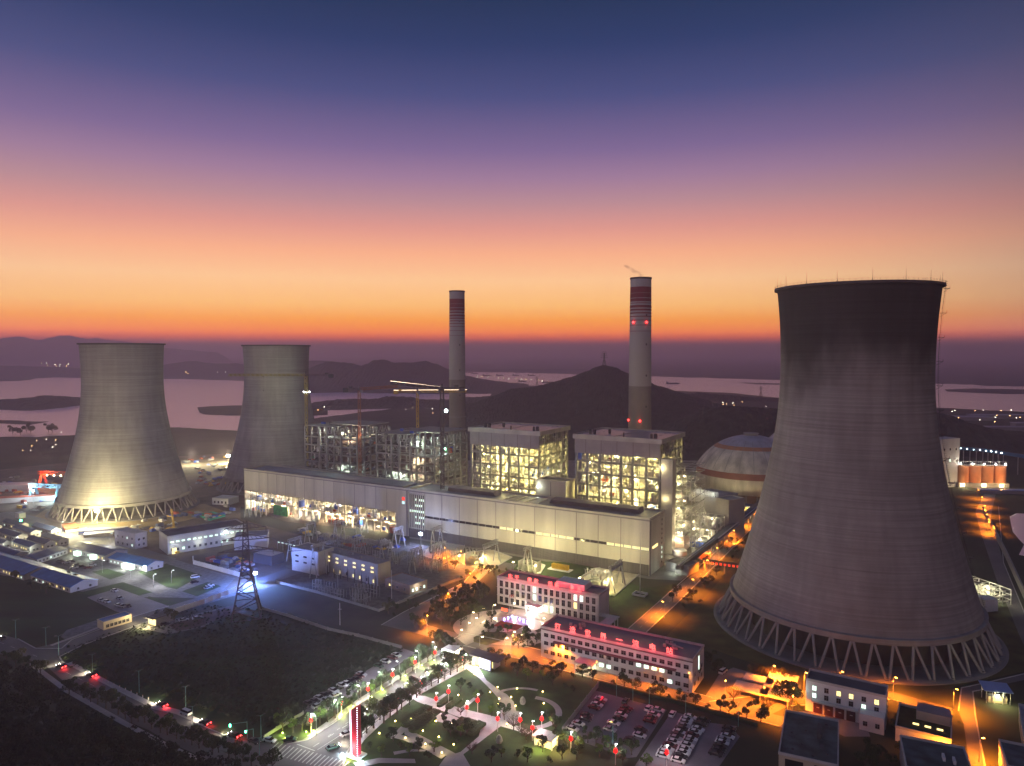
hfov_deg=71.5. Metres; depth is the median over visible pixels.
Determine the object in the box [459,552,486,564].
transformer
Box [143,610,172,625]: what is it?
guardhouse
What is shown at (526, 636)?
tree
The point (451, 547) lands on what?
transformer pad
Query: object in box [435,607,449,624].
tree
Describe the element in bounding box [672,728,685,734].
parked car
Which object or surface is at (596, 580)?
transformer
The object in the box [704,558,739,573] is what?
pipe bridge
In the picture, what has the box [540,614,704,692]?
office building
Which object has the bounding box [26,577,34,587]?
tree
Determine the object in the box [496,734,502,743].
standing stone
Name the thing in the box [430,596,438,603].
tree
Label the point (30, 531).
dormitory
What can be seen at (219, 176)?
sky
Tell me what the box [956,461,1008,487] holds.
silo building
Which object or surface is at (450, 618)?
tree
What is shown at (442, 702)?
hedge
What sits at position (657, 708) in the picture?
parked car
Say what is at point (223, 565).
material stack
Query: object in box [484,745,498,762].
tree
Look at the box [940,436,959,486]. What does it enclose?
transfer tower
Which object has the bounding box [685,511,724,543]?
process plant
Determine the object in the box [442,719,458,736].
tree
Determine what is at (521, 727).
bare tree
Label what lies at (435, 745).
tree
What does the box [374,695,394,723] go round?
tree
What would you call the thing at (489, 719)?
path
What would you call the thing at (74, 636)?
pavement
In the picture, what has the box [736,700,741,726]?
street lamp
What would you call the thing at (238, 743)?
tree
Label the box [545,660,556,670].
tree
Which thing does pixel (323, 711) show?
tree
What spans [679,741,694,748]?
parked car
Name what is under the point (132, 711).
tree
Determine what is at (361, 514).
line gantry
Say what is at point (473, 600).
tree
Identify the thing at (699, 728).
parked car
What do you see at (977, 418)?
warehouse
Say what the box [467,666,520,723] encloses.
path
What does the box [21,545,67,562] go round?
dormitory
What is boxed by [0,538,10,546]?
dormitory
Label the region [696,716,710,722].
parked car
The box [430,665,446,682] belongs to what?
tree
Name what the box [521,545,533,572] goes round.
line gantry
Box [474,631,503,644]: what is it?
planting island
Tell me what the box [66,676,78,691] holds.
tree
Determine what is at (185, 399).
lake
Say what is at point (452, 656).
tree
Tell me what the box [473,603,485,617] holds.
tree
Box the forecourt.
[799,711,869,736]
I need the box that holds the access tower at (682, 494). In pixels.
[670,457,704,551]
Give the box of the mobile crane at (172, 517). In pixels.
[170,509,175,527]
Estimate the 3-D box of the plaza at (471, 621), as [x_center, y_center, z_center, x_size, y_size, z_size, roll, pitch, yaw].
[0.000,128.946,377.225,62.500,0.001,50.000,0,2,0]
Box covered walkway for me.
[599,613,619,625]
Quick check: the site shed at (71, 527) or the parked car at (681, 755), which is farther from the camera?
the site shed at (71, 527)
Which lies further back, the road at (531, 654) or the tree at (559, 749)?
the road at (531, 654)
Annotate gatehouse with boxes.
[442,645,461,657]
[468,648,506,668]
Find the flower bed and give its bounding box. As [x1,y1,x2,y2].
[494,621,522,629]
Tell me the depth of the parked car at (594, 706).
288.86 m
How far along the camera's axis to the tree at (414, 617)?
374.15 m
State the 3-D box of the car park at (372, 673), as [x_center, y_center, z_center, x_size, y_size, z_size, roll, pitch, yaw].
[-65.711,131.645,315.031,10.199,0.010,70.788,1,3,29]
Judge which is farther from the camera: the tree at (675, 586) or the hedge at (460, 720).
the tree at (675, 586)
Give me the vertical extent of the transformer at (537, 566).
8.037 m
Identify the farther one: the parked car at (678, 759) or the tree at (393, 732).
the tree at (393, 732)
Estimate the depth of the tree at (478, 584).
427.21 m
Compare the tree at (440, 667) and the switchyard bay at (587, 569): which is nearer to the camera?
the tree at (440, 667)
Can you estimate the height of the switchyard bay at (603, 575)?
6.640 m
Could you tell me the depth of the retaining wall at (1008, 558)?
502.79 m
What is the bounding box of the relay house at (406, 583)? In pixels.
[385,572,426,594]
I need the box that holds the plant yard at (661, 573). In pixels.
[410,460,747,580]
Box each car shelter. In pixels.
[732,680,770,701]
[743,673,772,684]
[759,671,798,708]
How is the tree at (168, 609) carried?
on the ground at (760, 742)
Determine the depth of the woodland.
241.71 m
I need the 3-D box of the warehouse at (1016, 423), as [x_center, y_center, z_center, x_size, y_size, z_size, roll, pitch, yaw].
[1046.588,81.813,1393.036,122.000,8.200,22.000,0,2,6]
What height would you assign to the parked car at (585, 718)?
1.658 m
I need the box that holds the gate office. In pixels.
[97,611,131,629]
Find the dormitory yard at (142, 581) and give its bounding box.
[0,512,234,597]
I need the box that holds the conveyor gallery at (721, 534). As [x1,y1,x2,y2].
[675,500,758,574]
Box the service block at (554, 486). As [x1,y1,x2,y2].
[535,476,574,497]
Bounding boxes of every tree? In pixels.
[1,650,10,659]
[7,425,16,432]
[10,570,18,580]
[10,647,26,666]
[15,426,24,434]
[24,655,36,666]
[26,424,34,432]
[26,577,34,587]
[31,660,48,673]
[40,582,52,589]
[47,423,57,430]
[61,679,74,694]
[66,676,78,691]
[74,682,88,696]
[82,687,95,701]
[91,686,105,704]
[99,688,116,708]
[105,690,119,708]
[111,696,125,714]
[118,700,133,718]
[124,702,139,722]
[131,705,141,721]
[138,703,151,722]
[147,711,158,728]
[154,718,163,732]
[159,712,177,734]
[163,608,175,612]
[166,610,178,622]
[169,724,182,738]
[179,727,186,741]
[180,724,200,744]
[190,734,207,747]
[195,727,210,744]
[203,734,219,750]
[210,735,226,752]
[219,739,234,758]
[228,738,244,758]
[234,743,250,761]
[243,745,257,765]
[257,752,270,765]
[264,747,282,765]
[273,707,292,731]
[283,702,298,722]
[287,718,297,732]
[296,711,309,730]
[302,714,317,730]
[314,705,327,724]
[320,700,334,721]
[324,695,345,717]
[345,687,357,704]
[349,681,366,699]
[361,705,374,733]
[361,716,368,737]
[363,697,388,728]
[366,684,374,696]
[370,675,381,690]
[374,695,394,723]
[379,669,391,687]
[379,695,399,717]
[382,602,392,610]
[385,727,397,741]
[387,692,408,713]
[391,601,398,611]
[395,687,412,709]
[396,666,405,679]
[400,658,411,673]
[402,681,420,704]
[405,742,413,755]
[406,599,411,610]
[407,657,415,670]
[407,675,426,697]
[409,613,418,627]
[412,643,427,664]
[412,737,422,752]
[416,616,425,629]
[420,644,436,661]
[422,673,432,689]
[423,608,432,621]
[424,664,440,685]
[427,589,436,598]
[428,628,443,647]
[429,603,442,617]
[429,740,440,751]
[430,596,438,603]
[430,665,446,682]
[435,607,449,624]
[436,601,445,613]
[437,587,450,600]
[437,657,453,671]
[439,651,462,674]
[441,709,447,720]
[442,637,454,645]
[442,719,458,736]
[444,608,455,625]
[445,595,458,610]
[450,560,458,568]
[450,603,460,619]
[451,654,465,671]
[453,586,460,594]
[454,611,467,624]
[455,677,465,691]
[456,723,463,736]
[457,591,467,602]
[458,602,470,616]
[459,580,468,588]
[459,585,469,598]
[459,650,472,660]
[463,717,473,733]
[465,741,477,753]
[466,594,472,601]
[468,587,478,595]
[471,580,480,593]
[471,597,480,606]
[473,589,488,601]
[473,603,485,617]
[473,689,479,697]
[478,563,483,573]
[479,583,490,597]
[483,623,493,632]
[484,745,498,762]
[486,610,496,621]
[487,647,494,652]
[488,705,494,715]
[490,565,497,572]
[496,626,503,635]
[497,702,510,719]
[498,747,504,756]
[501,653,510,664]
[504,624,512,630]
[506,714,518,730]
[511,662,521,675]
[512,634,524,648]
[517,722,527,735]
[518,655,527,668]
[518,726,531,739]
[522,625,530,633]
[522,667,531,679]
[522,746,531,762]
[524,632,530,645]
[526,661,538,671]
[531,633,540,641]
[536,734,547,751]
[539,670,545,679]
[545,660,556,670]
[546,670,559,685]
[550,713,561,727]
[552,729,565,744]
[555,661,566,676]
[556,742,567,759]
[560,729,576,747]
[570,744,583,759]
[574,735,584,752]
[575,663,587,677]
[582,725,592,742]
[587,668,596,680]
[591,726,602,743]
[595,743,603,756]
[601,737,614,759]
[602,735,610,742]
[613,732,622,749]
[617,747,626,764]
[618,672,631,685]
[624,739,639,754]
[631,677,641,687]
[640,753,653,765]
[648,680,657,693]
[652,683,667,695]
[669,588,677,601]
[672,584,681,595]
[676,688,687,700]
[682,594,692,603]
[687,589,696,598]
[689,693,701,703]
[699,577,708,587]
[703,575,713,581]
[704,650,716,661]
[712,565,719,574]
[712,658,725,673]
[716,694,725,710]
[722,700,736,713]
[726,685,742,700]
[742,701,752,718]
[746,661,761,673]
[752,699,769,722]
[756,663,766,675]
[758,694,777,708]
[761,664,775,674]
[770,666,784,674]
[770,679,801,698]
[781,667,796,676]
[784,681,803,701]
[793,700,802,710]
[863,737,880,761]
[884,753,897,765]
[890,718,895,731]
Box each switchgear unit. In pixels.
[357,593,363,603]
[366,538,373,546]
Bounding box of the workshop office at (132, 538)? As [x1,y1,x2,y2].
[114,527,146,548]
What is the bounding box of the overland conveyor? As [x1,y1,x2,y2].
[960,447,1023,474]
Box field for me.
[61,607,401,735]
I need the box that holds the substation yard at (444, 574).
[279,532,474,608]
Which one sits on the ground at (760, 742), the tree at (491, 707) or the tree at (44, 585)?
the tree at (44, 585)
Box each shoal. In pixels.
[0,378,28,380]
[197,405,327,415]
[739,382,779,384]
[945,388,1023,393]
[982,385,1023,385]
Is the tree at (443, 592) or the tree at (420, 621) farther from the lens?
the tree at (443, 592)
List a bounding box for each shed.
[0,481,36,491]
[0,493,58,503]
[62,523,78,532]
[253,549,283,565]
[745,503,755,513]
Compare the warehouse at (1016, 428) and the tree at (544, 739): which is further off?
the warehouse at (1016, 428)
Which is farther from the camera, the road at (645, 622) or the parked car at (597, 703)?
the road at (645, 622)
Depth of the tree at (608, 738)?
261.69 m
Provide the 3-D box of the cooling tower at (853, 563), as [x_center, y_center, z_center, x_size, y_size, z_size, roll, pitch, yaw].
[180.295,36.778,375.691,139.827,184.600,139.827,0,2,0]
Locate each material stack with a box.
[216,554,227,558]
[219,564,228,567]
[220,560,228,564]
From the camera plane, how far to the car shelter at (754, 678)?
309.45 m
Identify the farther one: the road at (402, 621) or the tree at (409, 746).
the road at (402, 621)
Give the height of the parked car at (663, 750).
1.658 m
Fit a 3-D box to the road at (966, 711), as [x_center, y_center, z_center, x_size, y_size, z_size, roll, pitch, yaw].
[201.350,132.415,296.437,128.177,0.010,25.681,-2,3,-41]
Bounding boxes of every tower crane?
[228,371,332,465]
[343,385,397,474]
[390,381,464,488]
[393,388,466,444]
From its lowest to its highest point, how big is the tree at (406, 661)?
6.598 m
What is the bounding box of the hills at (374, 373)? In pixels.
[309,360,530,392]
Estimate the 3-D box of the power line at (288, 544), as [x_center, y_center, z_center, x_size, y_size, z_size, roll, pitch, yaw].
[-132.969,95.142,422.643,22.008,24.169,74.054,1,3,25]
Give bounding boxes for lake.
[0,377,490,424]
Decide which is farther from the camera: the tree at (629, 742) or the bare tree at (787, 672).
the bare tree at (787, 672)
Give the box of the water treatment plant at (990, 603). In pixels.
[973,576,1011,611]
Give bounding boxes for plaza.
[453,609,554,644]
[458,618,497,644]
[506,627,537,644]
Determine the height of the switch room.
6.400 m
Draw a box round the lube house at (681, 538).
[675,530,689,548]
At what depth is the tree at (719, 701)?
286.18 m
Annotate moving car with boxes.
[56,663,65,668]
[86,672,96,677]
[156,701,167,707]
[179,707,191,716]
[198,719,210,725]
[228,731,240,738]
[248,737,260,744]
[262,736,276,743]
[282,735,296,741]
[325,743,340,751]
[339,730,349,736]
[718,667,727,674]
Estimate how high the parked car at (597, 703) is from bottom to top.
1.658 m
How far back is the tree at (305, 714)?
272.44 m
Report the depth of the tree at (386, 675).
307.05 m
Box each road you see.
[0,634,473,765]
[10,514,176,561]
[36,569,301,655]
[383,584,471,644]
[410,542,516,584]
[454,636,783,725]
[629,514,754,631]
[722,691,951,714]
[959,674,1023,765]
[975,494,1023,643]
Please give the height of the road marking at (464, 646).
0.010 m
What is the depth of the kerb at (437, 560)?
513.57 m
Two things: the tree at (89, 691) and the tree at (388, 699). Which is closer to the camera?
the tree at (388, 699)
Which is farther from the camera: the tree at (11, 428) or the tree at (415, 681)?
the tree at (11, 428)
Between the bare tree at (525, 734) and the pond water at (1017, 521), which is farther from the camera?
the pond water at (1017, 521)
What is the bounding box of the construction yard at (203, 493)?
[0,453,396,592]
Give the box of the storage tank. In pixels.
[672,548,687,556]
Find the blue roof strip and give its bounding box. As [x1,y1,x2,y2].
[975,488,1023,494]
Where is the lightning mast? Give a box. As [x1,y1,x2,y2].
[632,532,647,596]
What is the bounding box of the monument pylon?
[341,703,366,762]
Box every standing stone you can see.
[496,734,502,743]
[520,696,525,704]
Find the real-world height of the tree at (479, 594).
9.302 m
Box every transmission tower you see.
[218,520,272,621]
[601,351,607,365]
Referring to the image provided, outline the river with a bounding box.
[465,372,1023,411]
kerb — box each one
[18,606,167,648]
[59,621,227,736]
[287,653,439,743]
[342,661,470,765]
[381,565,477,624]
[417,541,464,561]
[452,549,511,571]
[454,633,540,649]
[463,645,781,726]
[517,559,545,573]
[578,567,638,595]
[628,517,750,628]
[646,530,749,631]
[709,695,759,701]
[791,699,916,706]
[958,673,1023,710]
[972,689,985,765]
[998,506,1023,611]
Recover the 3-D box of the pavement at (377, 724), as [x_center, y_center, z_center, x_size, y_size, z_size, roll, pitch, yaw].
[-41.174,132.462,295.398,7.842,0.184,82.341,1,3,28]
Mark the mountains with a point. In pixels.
(61, 350)
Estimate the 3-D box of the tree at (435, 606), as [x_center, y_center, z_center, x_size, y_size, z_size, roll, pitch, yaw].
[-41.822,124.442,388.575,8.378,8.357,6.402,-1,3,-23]
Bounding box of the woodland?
[0,660,256,765]
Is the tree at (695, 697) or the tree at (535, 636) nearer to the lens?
the tree at (695, 697)
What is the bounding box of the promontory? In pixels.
[0,395,79,410]
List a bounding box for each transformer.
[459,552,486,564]
[513,559,540,573]
[579,573,608,586]
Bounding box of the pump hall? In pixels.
[234,530,268,549]
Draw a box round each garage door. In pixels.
[813,702,821,713]
[824,705,832,716]
[835,708,843,719]
[846,710,855,721]
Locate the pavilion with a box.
[532,728,557,750]
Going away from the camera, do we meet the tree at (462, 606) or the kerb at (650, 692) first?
the kerb at (650, 692)
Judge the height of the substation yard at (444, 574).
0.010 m
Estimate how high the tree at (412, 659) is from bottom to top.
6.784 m
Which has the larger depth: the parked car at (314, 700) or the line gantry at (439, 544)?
the line gantry at (439, 544)
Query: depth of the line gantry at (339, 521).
542.97 m
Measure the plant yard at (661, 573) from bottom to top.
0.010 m
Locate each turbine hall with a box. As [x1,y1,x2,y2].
[243,464,426,535]
[408,482,664,576]
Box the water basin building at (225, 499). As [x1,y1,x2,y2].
[212,495,238,504]
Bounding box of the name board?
[501,607,507,612]
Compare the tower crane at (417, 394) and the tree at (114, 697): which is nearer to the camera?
the tree at (114, 697)
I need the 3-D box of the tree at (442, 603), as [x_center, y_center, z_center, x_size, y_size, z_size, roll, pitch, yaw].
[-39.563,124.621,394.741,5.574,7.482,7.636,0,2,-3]
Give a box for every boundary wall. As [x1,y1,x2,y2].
[173,582,252,611]
[192,556,239,576]
[259,606,401,647]
[263,710,303,737]
[276,568,488,611]
[562,681,598,728]
[600,681,757,726]
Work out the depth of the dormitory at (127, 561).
478.90 m
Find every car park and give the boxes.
[87,588,166,615]
[304,649,414,714]
[563,691,665,757]
[635,712,736,765]
[679,723,739,765]
[705,668,764,699]
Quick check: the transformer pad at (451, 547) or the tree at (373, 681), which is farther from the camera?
the transformer pad at (451, 547)
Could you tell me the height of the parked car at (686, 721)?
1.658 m
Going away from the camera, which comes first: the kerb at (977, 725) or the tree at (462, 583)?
the kerb at (977, 725)
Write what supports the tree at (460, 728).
on the garden lawn at (568, 700)
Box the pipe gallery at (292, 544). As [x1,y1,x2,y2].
[277,541,297,551]
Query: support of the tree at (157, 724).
on the ground at (760, 742)
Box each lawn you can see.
[78,582,151,594]
[94,569,124,578]
[139,564,201,588]
[148,596,176,605]
[183,582,219,595]
[344,663,591,765]
[506,560,680,614]
[612,604,648,627]
[666,556,1023,687]
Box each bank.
[465,369,1012,371]
[688,392,778,401]
[690,537,710,548]
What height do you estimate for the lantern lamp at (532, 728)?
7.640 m
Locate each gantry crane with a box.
[28,483,61,502]
[37,471,65,489]
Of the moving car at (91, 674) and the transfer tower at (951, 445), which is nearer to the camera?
the moving car at (91, 674)
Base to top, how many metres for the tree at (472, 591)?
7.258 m
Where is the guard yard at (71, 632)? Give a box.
[61,606,228,640]
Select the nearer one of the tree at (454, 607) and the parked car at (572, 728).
the parked car at (572, 728)
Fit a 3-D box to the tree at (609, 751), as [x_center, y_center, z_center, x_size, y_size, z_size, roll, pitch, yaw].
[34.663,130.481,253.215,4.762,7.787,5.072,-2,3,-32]
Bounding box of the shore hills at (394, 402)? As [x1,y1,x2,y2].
[311,396,489,409]
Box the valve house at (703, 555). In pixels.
[698,552,710,558]
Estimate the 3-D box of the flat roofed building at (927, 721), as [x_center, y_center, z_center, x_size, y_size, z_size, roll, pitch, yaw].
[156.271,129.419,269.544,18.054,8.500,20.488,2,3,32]
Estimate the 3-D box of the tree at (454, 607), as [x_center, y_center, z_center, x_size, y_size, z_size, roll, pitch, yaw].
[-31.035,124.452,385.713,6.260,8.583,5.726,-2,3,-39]
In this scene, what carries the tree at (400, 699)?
on the garden lawn at (568, 700)
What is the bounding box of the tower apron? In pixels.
[35,504,222,528]
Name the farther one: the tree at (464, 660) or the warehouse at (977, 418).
the warehouse at (977, 418)
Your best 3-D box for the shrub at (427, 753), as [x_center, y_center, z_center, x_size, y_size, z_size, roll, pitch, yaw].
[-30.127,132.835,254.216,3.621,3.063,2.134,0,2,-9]
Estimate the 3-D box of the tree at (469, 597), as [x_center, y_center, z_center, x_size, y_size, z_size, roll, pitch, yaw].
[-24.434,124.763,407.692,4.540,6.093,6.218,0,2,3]
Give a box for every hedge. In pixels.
[401,709,427,727]
[406,714,436,732]
[416,704,431,714]
[423,708,440,718]
[436,695,452,706]
[445,697,461,709]
[445,716,468,732]
[456,718,477,734]
[464,720,485,736]
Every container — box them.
[15,511,25,518]
[547,563,572,572]
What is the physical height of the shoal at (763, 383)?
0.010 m
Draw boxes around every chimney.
[449,290,465,470]
[628,277,651,429]
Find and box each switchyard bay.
[456,546,477,556]
[585,568,608,578]
[592,570,616,584]
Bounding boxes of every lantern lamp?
[496,712,499,731]
[530,721,534,740]
[613,743,617,764]
[665,745,668,765]
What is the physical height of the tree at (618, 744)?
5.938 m
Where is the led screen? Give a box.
[479,656,491,671]
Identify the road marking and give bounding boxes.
[0,642,428,765]
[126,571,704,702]
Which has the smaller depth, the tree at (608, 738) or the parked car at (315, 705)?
the tree at (608, 738)
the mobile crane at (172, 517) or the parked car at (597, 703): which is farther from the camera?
the mobile crane at (172, 517)
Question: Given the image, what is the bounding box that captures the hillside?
[0,668,204,765]
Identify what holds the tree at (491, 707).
on the garden lawn at (568, 700)
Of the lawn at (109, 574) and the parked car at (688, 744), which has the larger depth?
the lawn at (109, 574)
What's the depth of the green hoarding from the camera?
626.10 m
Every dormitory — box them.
[0,528,28,540]
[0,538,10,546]
[0,545,27,555]
[0,552,55,579]
[2,518,28,527]
[12,538,40,551]
[13,524,40,536]
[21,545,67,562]
[26,535,56,548]
[30,567,97,592]
[31,522,61,534]
[40,532,69,545]
[67,542,127,560]
[108,552,163,571]
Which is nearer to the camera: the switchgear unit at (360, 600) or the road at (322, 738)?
the road at (322, 738)
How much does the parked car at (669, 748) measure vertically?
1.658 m
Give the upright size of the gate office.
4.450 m
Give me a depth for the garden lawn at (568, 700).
282.64 m
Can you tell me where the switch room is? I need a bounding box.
[665,557,698,575]
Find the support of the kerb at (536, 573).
on the lawn at (624, 599)
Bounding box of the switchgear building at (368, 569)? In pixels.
[327,547,390,588]
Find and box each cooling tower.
[45,343,199,523]
[216,345,323,494]
[714,274,1008,685]
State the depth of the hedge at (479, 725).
272.25 m
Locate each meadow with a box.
[0,575,119,644]
[225,584,445,638]
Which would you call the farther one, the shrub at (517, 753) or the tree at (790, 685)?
the tree at (790, 685)
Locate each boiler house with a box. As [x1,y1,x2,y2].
[304,420,390,476]
[376,426,467,485]
[468,422,569,493]
[573,427,684,554]
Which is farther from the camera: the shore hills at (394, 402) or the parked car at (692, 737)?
the shore hills at (394, 402)
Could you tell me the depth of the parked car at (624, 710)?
285.49 m
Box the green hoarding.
[200,511,225,520]
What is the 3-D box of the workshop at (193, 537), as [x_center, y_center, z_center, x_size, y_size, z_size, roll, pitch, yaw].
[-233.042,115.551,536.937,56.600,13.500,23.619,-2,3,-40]
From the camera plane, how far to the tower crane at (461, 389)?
561.25 m
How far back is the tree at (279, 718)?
271.98 m
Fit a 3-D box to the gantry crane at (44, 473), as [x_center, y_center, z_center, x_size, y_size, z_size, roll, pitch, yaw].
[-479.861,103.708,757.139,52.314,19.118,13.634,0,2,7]
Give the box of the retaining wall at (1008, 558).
[982,506,1023,597]
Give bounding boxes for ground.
[0,356,1023,765]
[170,602,244,630]
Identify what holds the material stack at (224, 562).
on the construction yard at (203, 493)
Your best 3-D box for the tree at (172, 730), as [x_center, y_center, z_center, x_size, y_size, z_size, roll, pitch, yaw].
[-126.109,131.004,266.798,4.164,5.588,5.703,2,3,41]
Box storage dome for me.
[696,432,772,503]
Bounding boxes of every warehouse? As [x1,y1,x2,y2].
[951,415,994,420]
[967,414,1023,418]
[984,426,1023,430]
[1010,422,1023,425]
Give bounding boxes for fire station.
[805,668,888,734]
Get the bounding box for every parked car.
[159,621,169,625]
[178,617,188,621]
[190,574,199,578]
[303,700,313,706]
[309,697,320,702]
[311,702,320,708]
[313,694,323,699]
[319,691,328,696]
[328,687,339,691]
[329,692,341,696]
[336,682,347,687]
[342,680,352,685]
[345,677,356,681]
[351,676,361,681]
[354,673,364,678]
[373,662,383,667]
[380,658,390,663]
[387,654,397,659]
[391,652,401,656]
[565,724,579,731]
[571,719,584,726]
[579,715,592,722]
[580,711,592,717]
[587,703,600,710]
[590,701,603,707]
[593,698,605,703]
[594,695,607,700]
[603,725,616,732]
[606,719,620,726]
[613,714,626,721]
[614,711,627,717]
[617,708,629,714]
[620,704,633,710]
[621,697,629,704]
[624,736,638,743]
[632,731,646,738]
[634,725,647,732]
[643,717,656,724]
[644,704,652,711]
[644,714,657,720]
[647,710,660,716]
[651,706,664,712]
[655,751,670,759]
[657,748,671,754]
[659,744,674,752]
[663,741,677,748]
[666,737,680,744]
[668,710,675,717]
[668,734,682,740]
[670,731,683,737]
[670,756,685,763]
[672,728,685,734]
[673,751,687,759]
[675,724,687,731]
[675,748,690,755]
[676,722,690,727]
[677,745,691,751]
[678,718,691,724]
[679,716,693,721]
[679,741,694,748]
[682,737,696,744]
[683,713,696,719]
[684,734,697,740]
[685,731,699,737]
[688,728,701,734]
[690,725,704,732]
[693,719,707,726]
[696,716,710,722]
[708,749,723,757]
[711,745,725,753]
[713,741,727,748]
[714,738,729,745]
[715,735,730,742]
[720,732,734,739]
[721,728,735,735]
[722,724,735,731]
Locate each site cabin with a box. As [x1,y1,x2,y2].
[78,526,127,534]
[83,530,113,537]
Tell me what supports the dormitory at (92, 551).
on the dormitory yard at (142, 581)
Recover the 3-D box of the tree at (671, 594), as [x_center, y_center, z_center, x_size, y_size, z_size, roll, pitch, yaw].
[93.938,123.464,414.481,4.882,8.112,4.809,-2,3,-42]
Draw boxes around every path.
[354,758,415,765]
[390,734,444,758]
[391,707,433,738]
[393,749,425,754]
[404,729,457,759]
[414,696,529,733]
[436,713,457,722]
[439,723,499,765]
[461,698,475,708]
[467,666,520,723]
[501,687,537,691]
[534,696,561,728]
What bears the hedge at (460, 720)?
on the garden lawn at (568, 700)
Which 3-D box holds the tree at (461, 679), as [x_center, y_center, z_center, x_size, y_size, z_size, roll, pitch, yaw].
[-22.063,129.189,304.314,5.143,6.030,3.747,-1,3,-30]
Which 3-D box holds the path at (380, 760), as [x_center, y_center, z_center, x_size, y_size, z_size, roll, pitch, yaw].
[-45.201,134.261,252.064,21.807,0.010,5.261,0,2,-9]
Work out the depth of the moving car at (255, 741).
263.70 m
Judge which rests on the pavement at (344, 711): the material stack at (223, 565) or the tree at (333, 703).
the tree at (333, 703)
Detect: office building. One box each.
[497,569,609,622]
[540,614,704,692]
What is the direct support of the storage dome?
on the plant yard at (661, 573)
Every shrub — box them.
[365,741,371,749]
[396,739,402,747]
[423,750,432,757]
[514,748,521,756]
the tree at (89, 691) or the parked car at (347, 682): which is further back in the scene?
the parked car at (347, 682)
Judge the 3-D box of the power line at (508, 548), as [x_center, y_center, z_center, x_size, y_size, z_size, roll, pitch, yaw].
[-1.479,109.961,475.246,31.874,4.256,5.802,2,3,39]
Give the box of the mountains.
[0,335,234,364]
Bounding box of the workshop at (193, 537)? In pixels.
[159,519,246,554]
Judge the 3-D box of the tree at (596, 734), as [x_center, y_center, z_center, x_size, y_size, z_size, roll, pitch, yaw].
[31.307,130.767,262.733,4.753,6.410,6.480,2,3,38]
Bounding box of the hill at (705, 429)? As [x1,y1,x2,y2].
[656,405,1023,458]
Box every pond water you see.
[482,616,543,631]
[1010,513,1023,555]
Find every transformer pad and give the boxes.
[421,542,463,559]
[453,550,509,569]
[580,568,637,594]
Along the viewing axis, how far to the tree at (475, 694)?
295.10 m
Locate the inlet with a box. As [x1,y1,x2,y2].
[0,419,237,436]
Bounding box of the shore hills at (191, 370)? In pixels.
[0,361,330,378]
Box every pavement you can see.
[29,663,205,759]
[51,627,97,645]
[68,662,203,724]
[307,650,441,736]
[349,664,471,751]
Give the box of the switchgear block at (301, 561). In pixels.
[292,542,333,575]
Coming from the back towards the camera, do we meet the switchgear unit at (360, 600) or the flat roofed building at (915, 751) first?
the switchgear unit at (360, 600)
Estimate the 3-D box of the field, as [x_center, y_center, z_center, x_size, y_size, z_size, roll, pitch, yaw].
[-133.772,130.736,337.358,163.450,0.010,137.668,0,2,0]
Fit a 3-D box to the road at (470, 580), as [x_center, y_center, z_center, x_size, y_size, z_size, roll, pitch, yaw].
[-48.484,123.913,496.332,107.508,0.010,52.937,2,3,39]
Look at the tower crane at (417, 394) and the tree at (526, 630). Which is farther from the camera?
the tower crane at (417, 394)
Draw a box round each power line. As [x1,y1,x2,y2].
[226,537,321,550]
[434,528,484,545]
[489,543,524,551]
[528,547,608,566]
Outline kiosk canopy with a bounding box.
[978,680,1013,705]
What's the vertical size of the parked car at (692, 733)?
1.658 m
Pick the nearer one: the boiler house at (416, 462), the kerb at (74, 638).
the kerb at (74, 638)
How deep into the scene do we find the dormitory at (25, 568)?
467.70 m
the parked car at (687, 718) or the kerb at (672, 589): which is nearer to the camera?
the parked car at (687, 718)
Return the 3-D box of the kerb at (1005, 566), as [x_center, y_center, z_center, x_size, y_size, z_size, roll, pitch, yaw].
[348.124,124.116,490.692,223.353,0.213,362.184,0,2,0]
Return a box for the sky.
[0,0,1023,355]
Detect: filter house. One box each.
[688,488,737,519]
[716,495,744,538]
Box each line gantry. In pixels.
[244,492,255,516]
[256,496,266,516]
[286,535,301,560]
[304,521,317,542]
[309,541,326,577]
[332,519,345,543]
[351,536,365,553]
[355,513,368,534]
[379,539,393,559]
[391,526,405,548]
[408,545,425,573]
[429,525,444,551]
[430,541,448,572]
[481,539,500,564]
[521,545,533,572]
[606,559,625,592]
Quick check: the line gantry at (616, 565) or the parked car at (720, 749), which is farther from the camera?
the line gantry at (616, 565)
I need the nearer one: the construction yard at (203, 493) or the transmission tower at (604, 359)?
the construction yard at (203, 493)
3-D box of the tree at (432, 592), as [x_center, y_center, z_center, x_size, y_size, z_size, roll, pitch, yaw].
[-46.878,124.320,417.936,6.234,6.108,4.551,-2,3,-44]
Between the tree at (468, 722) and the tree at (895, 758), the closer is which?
the tree at (895, 758)
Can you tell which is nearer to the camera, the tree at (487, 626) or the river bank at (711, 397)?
the tree at (487, 626)
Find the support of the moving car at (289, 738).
on the road at (322, 738)
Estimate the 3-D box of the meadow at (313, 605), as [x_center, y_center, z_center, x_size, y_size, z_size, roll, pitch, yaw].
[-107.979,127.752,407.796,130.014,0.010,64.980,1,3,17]
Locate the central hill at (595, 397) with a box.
[436,365,726,431]
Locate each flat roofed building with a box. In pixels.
[778,709,838,765]
[895,701,951,743]
[899,734,970,765]
[998,739,1023,765]
[1018,703,1023,743]
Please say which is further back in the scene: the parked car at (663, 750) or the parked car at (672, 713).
the parked car at (672, 713)

